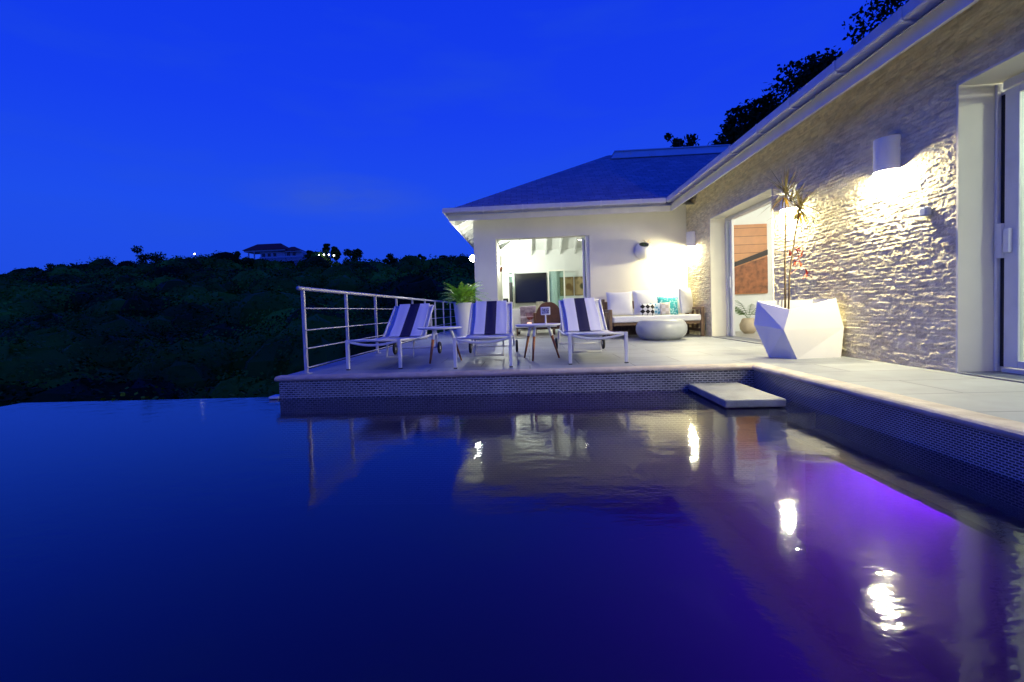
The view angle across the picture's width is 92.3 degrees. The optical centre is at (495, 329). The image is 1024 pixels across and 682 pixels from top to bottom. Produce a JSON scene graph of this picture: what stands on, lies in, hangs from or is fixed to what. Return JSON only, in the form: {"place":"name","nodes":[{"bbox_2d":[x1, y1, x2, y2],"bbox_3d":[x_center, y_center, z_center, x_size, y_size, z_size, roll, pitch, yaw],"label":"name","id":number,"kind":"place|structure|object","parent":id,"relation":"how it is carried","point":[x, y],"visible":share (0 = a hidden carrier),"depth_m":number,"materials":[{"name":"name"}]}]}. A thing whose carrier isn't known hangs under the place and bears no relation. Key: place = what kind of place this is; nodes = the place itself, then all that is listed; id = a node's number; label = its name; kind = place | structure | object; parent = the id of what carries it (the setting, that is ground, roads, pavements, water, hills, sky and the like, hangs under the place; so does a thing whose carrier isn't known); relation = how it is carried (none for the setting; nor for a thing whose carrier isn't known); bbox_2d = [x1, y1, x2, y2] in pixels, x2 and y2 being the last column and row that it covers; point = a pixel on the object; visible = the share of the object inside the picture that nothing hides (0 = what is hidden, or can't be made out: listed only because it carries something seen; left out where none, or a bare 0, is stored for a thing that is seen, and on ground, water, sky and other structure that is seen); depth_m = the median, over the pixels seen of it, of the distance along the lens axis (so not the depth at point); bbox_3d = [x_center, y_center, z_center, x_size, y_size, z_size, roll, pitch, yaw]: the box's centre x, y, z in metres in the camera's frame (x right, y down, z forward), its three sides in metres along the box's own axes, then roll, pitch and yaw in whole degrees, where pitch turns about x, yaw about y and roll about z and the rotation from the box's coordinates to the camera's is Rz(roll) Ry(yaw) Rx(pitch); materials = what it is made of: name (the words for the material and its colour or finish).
{"place":"outdoors","nodes":[
{"label":"outdoors","id":0,"kind":"place"},
{"bbox_2d":[269,394,279,398],"bbox_3d":[-2.558,0.779,5.737,0.120,0.031,0.160,-2,2,4],"label":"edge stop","id":1,"kind":"object","parent":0,"point":[276,396],"visible":0.73,"depth_m":5.66,"materials":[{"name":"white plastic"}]},
{"bbox_2d":[0,0,906,273],"label":"sky","id":2,"kind":"structure","parent":0,"point":[182,128],"materials":[{"name":"blue"}]},
{"bbox_2d":[0,397,1023,681],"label":"pool basin","id":3,"kind":"object","parent":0,"point":[160,541],"visible":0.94,"depth_m":3.75,"materials":[{"name":"liquid"}]},
{"bbox_2d":[0,400,128,415],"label":"water","id":4,"kind":"structure","parent":3,"relation":"in","point":[20,408],"depth_m":5.75,"materials":[{"name":"blue liquid"}]},
{"bbox_2d":[688,382,814,450],"bbox_3d":[2.406,0.802,4.764,0.690,0.422,1.149,-2,2,4],"label":"pool step","id":5,"kind":"object","parent":4,"relation":"in","point":[733,412],"visible":0.98,"depth_m":4.50,"materials":[{"name":"stone"}]},
{"bbox_2d":[289,329,1023,422],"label":"terrace","id":6,"kind":"structure","parent":0,"point":[996,397],"depth_m":6.04,"materials":[{"name":"concrete"}]},
{"bbox_2d":[296,286,456,373],"bbox_3d":[-1.882,-0.253,12.100,0.100,1.046,12.700,-2,2,4],"label":"railing","id":7,"kind":"object","parent":6,"relation":"on","point":[305,329],"visible":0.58,"depth_m":7.25,"materials":[{"name":"metal"}]},
{"bbox_2d":[345,305,441,369],"bbox_3d":[-1.422,0.039,7.201,0.800,0.815,2.240,-2,2,6],"label":"sun lounger","id":8,"kind":"object","parent":6,"relation":"on","point":[396,343],"visible":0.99,"depth_m":7.24,"materials":[{"name":"white metal"}]},
{"bbox_2d":[388,303,431,336],"bbox_3d":[-1.351,-0.167,7.791,0.522,0.503,0.781,-2,2,6],"label":"towel","id":9,"kind":"object","parent":8,"relation":"on","point":[410,319],"visible":0.95,"depth_m":7.76,"materials":[{"name":"white fabric"}]},
{"bbox_2d":[417,326,461,363],"bbox_3d":[-0.776,0.200,6.860,0.630,0.484,0.630,-2,2,4],"label":"side table","id":10,"kind":"object","parent":6,"relation":"on","point":[434,329],"visible":0.99,"depth_m":6.68,"materials":[{"name":"white plastic"}]},
{"bbox_2d":[454,302,471,342],"bbox_3d":[-0.705,-0.158,10.772,0.410,0.880,0.410,-2,2,4],"label":"conical planter","id":11,"kind":"object","parent":6,"relation":"on","point":[462,312],"visible":0.82,"depth_m":10.62,"materials":[{"name":"white ceramic"}]},
{"bbox_2d":[440,281,487,304],"bbox_3d":[-0.661,-0.802,10.775,1.138,0.516,1.240,-2,2,4],"label":"fern","id":12,"kind":"object","parent":11,"relation":"in","point":[462,294],"visible":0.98,"depth_m":10.56,"materials":[{"name":"green plant"}]},
{"bbox_2d":[453,302,517,368],"bbox_3d":[-0.103,0.003,6.988,0.800,0.815,2.240,-2,2,3],"label":"sun lounger","id":13,"kind":"object","parent":6,"relation":"on","point":[510,335],"visible":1,"depth_m":7.04,"materials":[{"name":"white metal"}]},
{"bbox_2d":[473,300,506,334],"bbox_3d":[-0.076,-0.202,7.581,0.522,0.503,0.781,-2,2,3],"label":"towel","id":14,"kind":"object","parent":13,"relation":"on","point":[490,317],"visible":0.97,"depth_m":7.54,"materials":[{"name":"white fabric"}]},
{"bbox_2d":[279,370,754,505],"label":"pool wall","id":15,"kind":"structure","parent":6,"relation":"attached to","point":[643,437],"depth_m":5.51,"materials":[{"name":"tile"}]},
{"bbox_2d":[515,323,560,360],"bbox_3d":[0.583,0.159,6.739,0.630,0.484,0.630,-2,2,1],"label":"side table","id":16,"kind":"object","parent":6,"relation":"on","point":[535,325],"visible":0.98,"depth_m":6.75,"materials":[{"name":"orange wood"}]},
{"bbox_2d":[541,307,549,324],"bbox_3d":[0.681,-0.194,6.718,0.100,0.243,0.099,-4,3,-39],"label":"table stand","id":17,"kind":"object","parent":16,"relation":"on","point":[545,311],"visible":0.81,"depth_m":6.70,"materials":[{"name":"white plastic"}]},
{"bbox_2d":[533,302,561,333],"bbox_3d":[1.470,-0.349,13.755,0.830,0.857,0.750,-2,2,4],"label":"armchair","id":18,"kind":"object","parent":6,"relation":"on","point":[552,317],"visible":0.62,"depth_m":13.38,"materials":[{"name":"brown wicker"}]},
{"bbox_2d":[555,299,628,364],"bbox_3d":[1.297,-0.045,7.014,0.800,0.815,2.240,-2,2,4],"label":"sun lounger","id":19,"kind":"object","parent":6,"relation":"on","point":[564,331],"visible":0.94,"depth_m":7.06,"materials":[{"name":"white metal"}]},
{"bbox_2d":[563,298,601,330],"bbox_3d":[1.330,-0.250,7.607,0.522,0.503,0.781,-2,2,4],"label":"towel","id":20,"kind":"object","parent":19,"relation":"on","point":[582,314],"visible":0.99,"depth_m":7.56,"materials":[{"name":"white fabric"}]},
{"bbox_2d":[274,363,1023,441],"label":"coping","id":21,"kind":"object","parent":6,"relation":"on","point":[1008,428],"visible":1,"depth_m":4.61,"materials":[{"name":"stone"}]},
{"bbox_2d":[601,299,704,338],"bbox_3d":[3.418,-0.291,10.869,1.970,0.860,1.055,-2,2,4],"label":"outdoor sofa","id":22,"kind":"object","parent":6,"relation":"on","point":[628,324],"visible":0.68,"depth_m":10.41,"materials":[{"name":"white fabric"}]},
{"bbox_2d":[606,291,633,315],"bbox_3d":[2.817,-0.597,11.154,0.600,0.560,0.200,-2,-8,4],"label":"cushion","id":23,"kind":"object","parent":22,"relation":"on","point":[619,303],"visible":0.97,"depth_m":11.08,"materials":[{"name":"white fabric"}]},
{"bbox_2d":[632,289,658,314],"bbox_3d":[3.417,-0.627,11.143,0.620,0.580,0.200,-2,-8,-2],"label":"cushion","id":24,"kind":"object","parent":22,"relation":"on","point":[645,297],"visible":0.65,"depth_m":11.08,"materials":[{"name":"white fabric"}]},
{"bbox_2d":[639,303,654,314],"bbox_3d":[3.342,-0.453,10.845,0.340,0.270,0.110,1,-9,1],"label":"pillow","id":25,"kind":"object","parent":22,"relation":"on","point":[646,309],"visible":1,"depth_m":10.80,"materials":[{"name":"fabric"}]},
{"bbox_2d":[650,303,659,314],"bbox_3d":[3.544,-0.466,10.881,0.260,0.280,0.100,-2,-9,10],"label":"pillow","id":26,"kind":"object","parent":22,"relation":"on","point":[657,308],"visible":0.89,"depth_m":10.84,"materials":[{"name":"fabric"}]},
{"bbox_2d":[660,302,670,314],"bbox_3d":[3.718,-0.473,10.789,0.220,0.280,0.090,-2,-9,10],"label":"pillow","id":27,"kind":"object","parent":22,"relation":"on","point":[664,308],"visible":1,"depth_m":10.76,"materials":[{"name":"beige fabric"}]},
{"bbox_2d":[657,297,678,314],"bbox_3d":[3.827,-0.538,10.939,0.460,0.420,0.130,1,-12,7],"label":"pillow","id":28,"kind":"object","parent":22,"relation":"on","point":[673,301],"visible":0.65,"depth_m":10.90,"materials":[{"name":"teal fabric"}]},
{"bbox_2d":[659,291,680,312],"bbox_3d":[3.939,-0.631,11.169,0.560,0.540,0.180,-1,-8,12],"label":"cushion","id":29,"kind":"object","parent":22,"relation":"on","point":[669,294],"visible":0.27,"depth_m":11.12,"materials":[{"name":"white fabric"}]},
{"bbox_2d":[679,288,692,313],"bbox_3d":[4.174,-0.643,10.782,0.180,0.580,0.620,-8,-2,42],"label":"cushion","id":30,"kind":"object","parent":22,"relation":"on","point":[685,300],"visible":0.99,"depth_m":10.61,"materials":[{"name":"white fabric"}]},
{"bbox_2d":[636,319,687,339],"bbox_3d":[3.294,-0.008,9.783,0.980,0.388,0.980,-2,2,4],"label":"drum table","id":31,"kind":"object","parent":6,"relation":"on","point":[666,329],"visible":1,"depth_m":9.40,"materials":[{"name":"ceramic"}]},
{"bbox_2d":[442,0,1023,382],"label":"villa","id":32,"kind":"object","parent":6,"relation":"on","point":[938,85],"visible":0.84,"depth_m":5.39,"materials":[{"name":"white paint"}]},
{"bbox_2d":[509,282,512,301],"bbox_3d":[0.600,-0.960,18.858,0.210,1.737,0.240,-2,2,4],"label":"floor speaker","id":33,"kind":"object","parent":32,"relation":"on","point":[511,291],"visible":0.41,"depth_m":18.77},
{"bbox_2d":[508,271,514,308],"bbox_3d":[0.616,-1.203,19.273,0.240,2.186,0.050,-2,2,4],"label":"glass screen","id":34,"kind":"object","parent":32,"relation":"on","point":[512,272],"visible":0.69,"depth_m":19.23,"materials":[{"name":"white"}]},
{"bbox_2d":[513,309,520,333],"bbox_3d":[0.445,-0.240,13.752,0.500,0.707,0.700,-2,2,4],"label":"white armchair","id":35,"kind":"object","parent":32,"relation":"on","point":[516,316],"visible":0.43,"depth_m":13.39,"materials":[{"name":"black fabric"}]},
{"bbox_2d":[519,306,535,323],"bbox_3d":[1.167,-0.428,16.455,0.750,0.750,1.000,-2,2,4],"label":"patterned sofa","id":36,"kind":"object","parent":32,"relation":"on","point":[528,311],"visible":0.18,"depth_m":16.76,"materials":[{"name":"fabric"}]},
{"bbox_2d":[515,272,546,302],"bbox_3d":[1.398,-1.667,19.489,1.260,1.170,0.198,-2,2,4],"label":"television","id":37,"kind":"object","parent":32,"relation":"attached to","point":[530,287],"visible":0.9,"depth_m":19.39,"materials":[{"name":"black plastic"}]},
{"bbox_2d":[515,326,556,335],"bbox_3d":[1.055,0.002,12.945,1.070,0.247,0.550,-2,2,4],"label":"coffee table","id":38,"kind":"object","parent":32,"relation":"on","point":[553,327],"visible":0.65,"depth_m":12.69,"materials":[{"name":"white wood"}]},
{"bbox_2d":[548,269,564,301],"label":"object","id":39,"kind":"object","parent":32,"relation":"on","point":[563,270],"visible":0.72,"depth_m":19.10,"materials":[{"name":"white"}]},
{"bbox_2d":[560,277,573,295],"bbox_3d":[2.809,-1.729,19.476,0.540,0.740,0.047,-2,2,4],"label":"wall art","id":40,"kind":"object","parent":32,"relation":"attached to","point":[569,288],"depth_m":19.45,"materials":[{"name":"fabric"}]},
{"bbox_2d":[574,276,582,294],"bbox_3d":[3.357,-1.746,19.439,0.480,0.740,0.047,-2,2,4],"label":"wall art","id":41,"kind":"object","parent":32,"relation":"attached to","point":[578,283],"depth_m":19.42,"materials":[{"name":"paper"}]},
{"bbox_2d":[582,238,585,297],"bbox_3d":[2.128,-1.036,11.783,0.070,2.324,0.040,-2,2,4],"label":"sliding door","id":42,"kind":"structure","parent":32,"relation":"in","point":[583,241],"depth_m":11.75,"materials":[{"name":"white metal"}]},
{"bbox_2d":[634,242,651,258],"bbox_3d":[3.403,-1.837,11.360,0.392,0.403,0.399,-2,2,4],"label":"wall lamp","id":43,"kind":"object","parent":32,"relation":"attached to","point":[641,251],"depth_m":11.24,"materials":[{"name":"white plastic"}]},
{"bbox_2d":[686,231,695,247],"bbox_3d":[4.339,-2.017,10.945,0.178,0.330,0.256,-2,2,4],"label":"wall lamp","id":44,"kind":"object","parent":32,"relation":"attached to","point":[690,238],"visible":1,"depth_m":10.85,"materials":[{"name":"white metal"}]},
{"bbox_2d":[729,219,734,335],"bbox_3d":[4.645,-1.018,9.722,0.095,2.280,0.219,-2,2,4],"label":"sliding door","id":45,"kind":"structure","parent":32,"relation":"in","point":[731,222],"depth_m":9.63,"materials":[{"name":"white metal"}]},
{"bbox_2d":[735,300,755,333],"bbox_3d":[5.317,-0.289,10.438,1.072,0.735,1.406,-4,3,-37],"label":"potted palm","id":46,"kind":"object","parent":32,"relation":"on","point":[746,325],"visible":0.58,"depth_m":10.45,"materials":[{"name":"beige ceramic"}]},
{"bbox_2d":[734,224,767,293],"bbox_3d":[5.832,-1.626,11.291,0.780,1.590,0.075,-2,2,4],"label":"plank panel","id":47,"kind":"object","parent":32,"relation":"attached to","point":[750,261],"visible":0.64,"depth_m":11.27,"materials":[{"name":"orange wood"}]},
{"bbox_2d":[780,183,796,210],"bbox_3d":[4.070,-1.848,6.857,0.178,0.330,0.256,-2,2,4],"label":"wall lamp","id":48,"kind":"object","parent":32,"relation":"attached to","point":[790,205],"visible":0.48,"depth_m":6.75,"materials":[{"name":"white metal"}]},
{"bbox_2d":[873,134,900,174],"bbox_3d":[3.947,-1.770,4.983,0.178,0.330,0.256,-2,2,4],"label":"wall lamp","id":49,"kind":"object","parent":32,"relation":"attached to","point":[886,153],"visible":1,"depth_m":4.89,"materials":[{"name":"white metal"}]},
{"bbox_2d":[919,207,930,216],"bbox_3d":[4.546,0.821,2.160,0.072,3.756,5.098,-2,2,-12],"label":"wall sensor","id":50,"kind":"object","parent":32,"relation":"attached to","point":[924,211],"depth_m":4.51,"materials":[{"name":"white plastic"}]},
{"bbox_2d":[1003,82,1023,368],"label":"sliding door","id":51,"kind":"structure","parent":32,"relation":"in","point":[1013,233],"depth_m":4.03,"materials":[{"name":"glass"}]},
{"bbox_2d":[754,298,843,358],"bbox_3d":[3.728,-0.024,5.957,0.936,0.690,0.571,-2,2,-11],"label":"faceted planter","id":52,"kind":"object","parent":6,"relation":"on","point":[807,329],"visible":1,"depth_m":5.75,"materials":[{"name":"white plastic"}]},
{"bbox_2d":[761,165,834,308],"bbox_3d":[3.709,-1.121,6.130,1.030,1.871,0.886,-2,2,4],"label":"dracaena","id":53,"kind":"object","parent":52,"relation":"on","point":[799,205],"visible":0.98,"depth_m":6.09,"materials":[{"name":"green plant"}]},
{"bbox_2d":[754,370,1023,544],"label":"pool wall","id":54,"kind":"structure","parent":6,"relation":"attached to","point":[987,463],"depth_m":3.38,"materials":[{"name":"tile"}]},
{"bbox_3d":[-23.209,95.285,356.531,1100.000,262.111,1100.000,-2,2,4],"label":"hill","id":55,"kind":"structure","parent":0,"visible":0},
{"bbox_2d":[25,267,42,270],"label":"hill tree","id":56,"kind":"object","parent":55,"relation":"on","point":[32,268],"visible":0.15,"depth_m":208.19,"materials":[{"name":"green plant"}]},
{"bbox_2d":[43,263,76,269],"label":"hill tree","id":57,"kind":"object","parent":55,"relation":"on","point":[50,265],"visible":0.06,"depth_m":208.64,"materials":[{"name":"green plant"}]},
{"bbox_2d":[130,245,167,265],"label":"hill tree","id":58,"kind":"object","parent":55,"relation":"on","point":[154,257],"visible":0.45,"depth_m":204.57,"materials":[{"name":"green plant"}]},
{"bbox_2d":[0,250,475,406],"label":"forest","id":59,"kind":"object","parent":55,"relation":"on","point":[220,325],"visible":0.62,"depth_m":61.54,"materials":[{"name":"green plant"}]},
{"bbox_2d":[242,243,306,264],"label":"hill house","id":60,"kind":"structure","parent":55,"relation":"on","point":[277,252],"depth_m":203.11,"materials":[{"name":"white"}]},
{"bbox_2d":[304,250,316,257],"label":"hill tree","id":61,"kind":"object","parent":55,"relation":"on","point":[308,252],"visible":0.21,"depth_m":202.02,"materials":[{"name":"green plant"}]},
{"bbox_2d":[322,243,330,253],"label":"hill tree","id":62,"kind":"object","parent":55,"relation":"on","point":[326,246],"visible":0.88,"depth_m":202.22,"materials":[{"name":"green plant"}]},
{"bbox_2d":[330,246,341,260],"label":"hill tree","id":63,"kind":"object","parent":55,"relation":"on","point":[335,251],"visible":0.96,"depth_m":201.70,"materials":[{"name":"green plant"}]},
{"bbox_2d":[342,248,363,263],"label":"hill tree","id":64,"kind":"object","parent":55,"relation":"on","point":[353,253],"visible":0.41,"depth_m":199.45,"materials":[{"name":"green plant"}]},
{"bbox_2d":[382,253,397,263],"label":"hill tree","id":65,"kind":"object","parent":55,"relation":"on","point":[391,258],"visible":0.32,"depth_m":199.70,"materials":[{"name":"green plant"}]},
{"bbox_2d":[439,255,455,261],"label":"hill tree","id":66,"kind":"object","parent":55,"relation":"on","point":[445,256],"visible":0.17,"depth_m":197.68,"materials":[{"name":"green plant"}]},
{"bbox_2d":[664,133,700,146],"bbox_3d":[6.773,-2.197,17.667,0.865,9.912,1.353,-3,2,-17],"label":"garden tree","id":67,"kind":"object","parent":55,"relation":"on","point":[678,142],"visible":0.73,"depth_m":17.23,"materials":[{"name":"green plant"}]},
{"bbox_2d":[708,103,769,145],"bbox_3d":[9.017,-2.566,17.672,2.393,10.498,2.209,-2,2,4],"label":"garden tree","id":68,"kind":"object","parent":55,"relation":"on","point":[732,132],"visible":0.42,"depth_m":17.18,"materials":[{"name":"green plant"}]},
{"bbox_2d":[737,92,787,127],"bbox_3d":[10.036,-2.915,18.015,2.049,11.099,2.215,-2,2,4],"label":"garden tree","id":69,"kind":"object","parent":55,"relation":"on","point":[768,103],"visible":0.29,"depth_m":17.50,"materials":[{"name":"green plant"}]},
{"bbox_2d":[762,46,842,100],"bbox_3d":[11.462,-3.495,17.495,3.639,12.204,3.412,-2,2,4],"label":"garden tree","id":70,"kind":"object","parent":55,"relation":"on","point":[810,70],"visible":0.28,"depth_m":16.88,"materials":[{"name":"green plant"}]},
{"bbox_2d":[842,0,909,44],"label":"garden tree","id":71,"kind":"object","parent":55,"relation":"on","point":[880,16],"visible":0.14,"depth_m":16.89,"materials":[{"name":"green plant"}]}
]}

